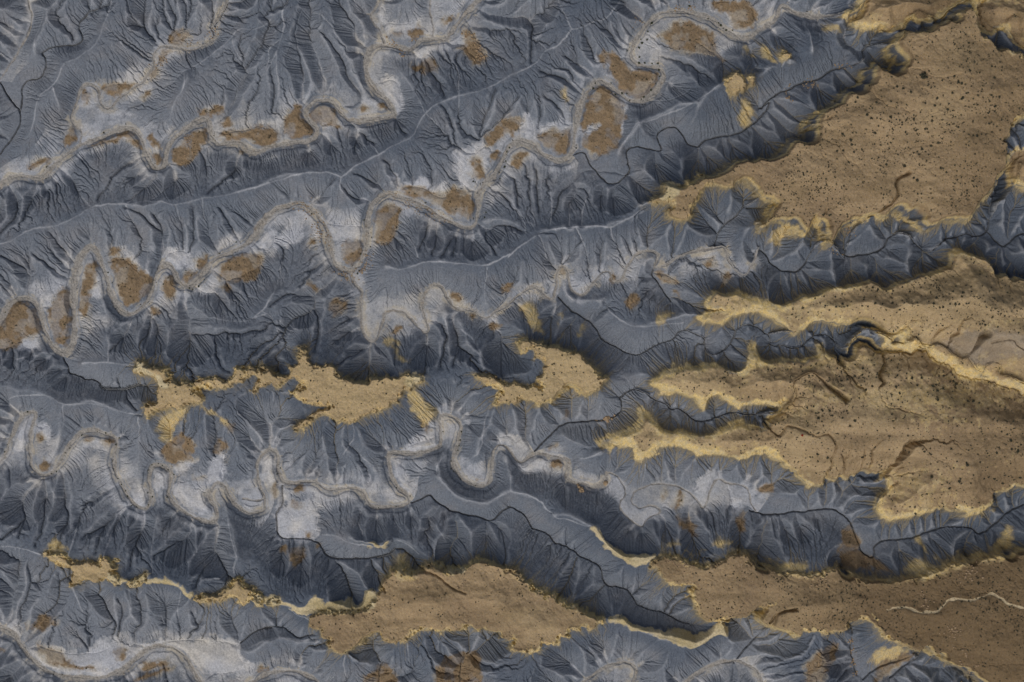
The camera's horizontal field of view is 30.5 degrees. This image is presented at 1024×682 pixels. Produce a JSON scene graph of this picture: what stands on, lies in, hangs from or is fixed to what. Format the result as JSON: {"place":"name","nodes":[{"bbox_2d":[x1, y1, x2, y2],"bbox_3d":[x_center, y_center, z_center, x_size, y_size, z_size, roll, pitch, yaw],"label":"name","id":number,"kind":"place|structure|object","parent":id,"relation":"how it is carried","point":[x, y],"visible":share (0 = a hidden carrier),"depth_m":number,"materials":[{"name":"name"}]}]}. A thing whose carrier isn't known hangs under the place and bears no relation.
{"place":"outdoors","nodes":[
{"label":"outdoors","id":0,"kind":"place"},
{"bbox_2d":[0,0,1023,681],"bbox_3d":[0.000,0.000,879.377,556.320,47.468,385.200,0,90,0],"label":"hills","id":1,"kind":"structure","parent":0,"point":[586,216],"depth_m":893.09,"materials":[{"name":"grey stone"}]},
{"bbox_2d":[43,553,117,583],"bbox_3d":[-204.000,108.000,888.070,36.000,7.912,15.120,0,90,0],"label":"plateau","id":2,"kind":"structure","parent":1,"relation":"on","point":[82,570],"depth_m":885.75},
{"bbox_2d":[128,573,145,586],"bbox_3d":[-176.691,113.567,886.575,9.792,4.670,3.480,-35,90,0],"label":"plateau","id":3,"kind":"structure","parent":1,"relation":"on","point":[138,580],"depth_m":885.41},
{"bbox_2d":[194,580,257,603],"bbox_3d":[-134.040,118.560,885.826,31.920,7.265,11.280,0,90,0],"label":"plateau","id":4,"kind":"structure","parent":1,"relation":"on","point":[236,589],"depth_m":884.24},
{"bbox_2d":[253,594,262,602],"bbox_3d":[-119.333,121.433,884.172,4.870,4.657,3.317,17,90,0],"label":"plateau","id":5,"kind":"structure","parent":1,"relation":"on","point":[258,600],"depth_m":883.20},
{"bbox_2d":[268,599,279,605],"bbox_3d":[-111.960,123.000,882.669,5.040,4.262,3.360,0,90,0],"label":"plateau","id":6,"kind":"structure","parent":1,"relation":"on","point":[274,602],"depth_m":881.97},
{"bbox_2d":[133,347,421,430],"bbox_3d":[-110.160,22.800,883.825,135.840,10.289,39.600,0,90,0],"label":"plateau","id":7,"kind":"structure","parent":1,"relation":"on","point":[330,383],"depth_m":879.85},
{"bbox_2d":[4,5,744,679],"bbox_3d":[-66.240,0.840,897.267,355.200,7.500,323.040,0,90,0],"label":"salt flats","id":8,"kind":"structure","parent":1,"relation":"on","point":[220,657],"depth_m":897.31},
{"bbox_2d":[0,0,864,681],"bbox_3d":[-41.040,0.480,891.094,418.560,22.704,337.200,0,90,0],"label":"stream bed","id":9,"kind":"object","parent":1,"relation":"on","point":[654,92],"visible":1,"depth_m":898.76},
{"bbox_2d":[309,559,603,652],"bbox_3d":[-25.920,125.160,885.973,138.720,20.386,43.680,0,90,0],"label":"plateau","id":10,"kind":"structure","parent":1,"relation":"on","point":[522,624],"depth_m":878.88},
{"bbox_2d":[0,0,914,681],"bbox_3d":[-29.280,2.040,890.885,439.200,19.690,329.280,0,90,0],"label":"alluvial bars","id":11,"kind":"object","parent":1,"relation":"on","point":[604,106],"visible":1,"depth_m":896.40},
{"bbox_2d":[6,0,1023,681],"bbox_3d":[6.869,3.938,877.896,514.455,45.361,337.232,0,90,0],"label":"scrub","id":12,"kind":"object","parent":1,"relation":"on","point":[816,364],"visible":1,"depth_m":867.85,"materials":[{"name":"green plant"}]},
{"bbox_2d":[148,2,983,681],"bbox_3d":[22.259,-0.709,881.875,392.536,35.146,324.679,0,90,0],"label":"stones","id":13,"kind":"object","parent":1,"relation":"on","point":[472,44],"visible":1,"depth_m":893.96,"materials":[{"name":"stone"}]},
{"bbox_2d":[846,0,965,32],"bbox_3d":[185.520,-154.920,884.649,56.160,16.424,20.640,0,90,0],"label":"plateau","id":14,"kind":"structure","parent":1,"relation":"on","point":[897,13],"depth_m":880.64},
{"bbox_2d":[477,340,606,406],"bbox_3d":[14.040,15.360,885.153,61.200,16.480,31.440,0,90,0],"label":"plateau","id":15,"kind":"structure","parent":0,"point":[569,376],"depth_m":877.92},
{"bbox_2d":[726,72,745,92],"bbox_3d":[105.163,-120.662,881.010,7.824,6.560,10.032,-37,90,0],"label":"plateau","id":16,"kind":"structure","parent":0,"point":[735,82],"depth_m":878.28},
{"bbox_2d":[749,75,754,84],"bbox_3d":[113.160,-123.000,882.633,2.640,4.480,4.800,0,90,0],"label":"plateau","id":17,"kind":"structure","parent":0,"point":[752,77],"depth_m":881.06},
{"bbox_2d":[600,336,1023,521],"bbox_3d":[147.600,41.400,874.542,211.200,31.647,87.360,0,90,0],"label":"plateau","id":18,"kind":"structure","parent":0,"point":[916,457],"depth_m":870.59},
{"bbox_2d":[650,8,1023,244],"bbox_3d":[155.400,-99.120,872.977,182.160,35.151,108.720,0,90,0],"label":"plateau","id":19,"kind":"structure","parent":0,"point":[937,51],"depth_m":862.04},
{"bbox_2d":[921,71,927,79],"bbox_3d":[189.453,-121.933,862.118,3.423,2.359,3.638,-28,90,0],"label":"shrub","id":20,"kind":"object","parent":19,"relation":"on","point":[923,76],"visible":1,"depth_m":861.86,"materials":[{"name":"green plant"}]},
{"bbox_2d":[651,550,1023,681],"bbox_3d":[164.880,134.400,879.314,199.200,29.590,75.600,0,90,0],"label":"plateau","id":21,"kind":"structure","parent":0,"point":[1009,639],"depth_m":873.22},
{"bbox_2d":[700,250,1023,382],"bbox_3d":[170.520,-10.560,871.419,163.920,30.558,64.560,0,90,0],"label":"plateau","id":22,"kind":"structure","parent":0,"point":[990,348],"depth_m":868.19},
{"bbox_2d":[887,592,1023,613],"bbox_3d":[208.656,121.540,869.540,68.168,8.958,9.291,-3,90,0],"label":"path","id":23,"kind":"structure","parent":0,"point":[956,599],"depth_m":869.27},
{"bbox_2d":[973,0,1023,48],"bbox_3d":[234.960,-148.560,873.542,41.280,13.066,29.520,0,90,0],"label":"plateau","id":24,"kind":"structure","parent":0,"point":[1003,17],"depth_m":875.18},
{"bbox_2d":[999,149,1023,191],"bbox_3d":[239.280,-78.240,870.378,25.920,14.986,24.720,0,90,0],"label":"plateau","id":25,"kind":"structure","parent":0,"point":[1015,171],"depth_m":869.30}
]}

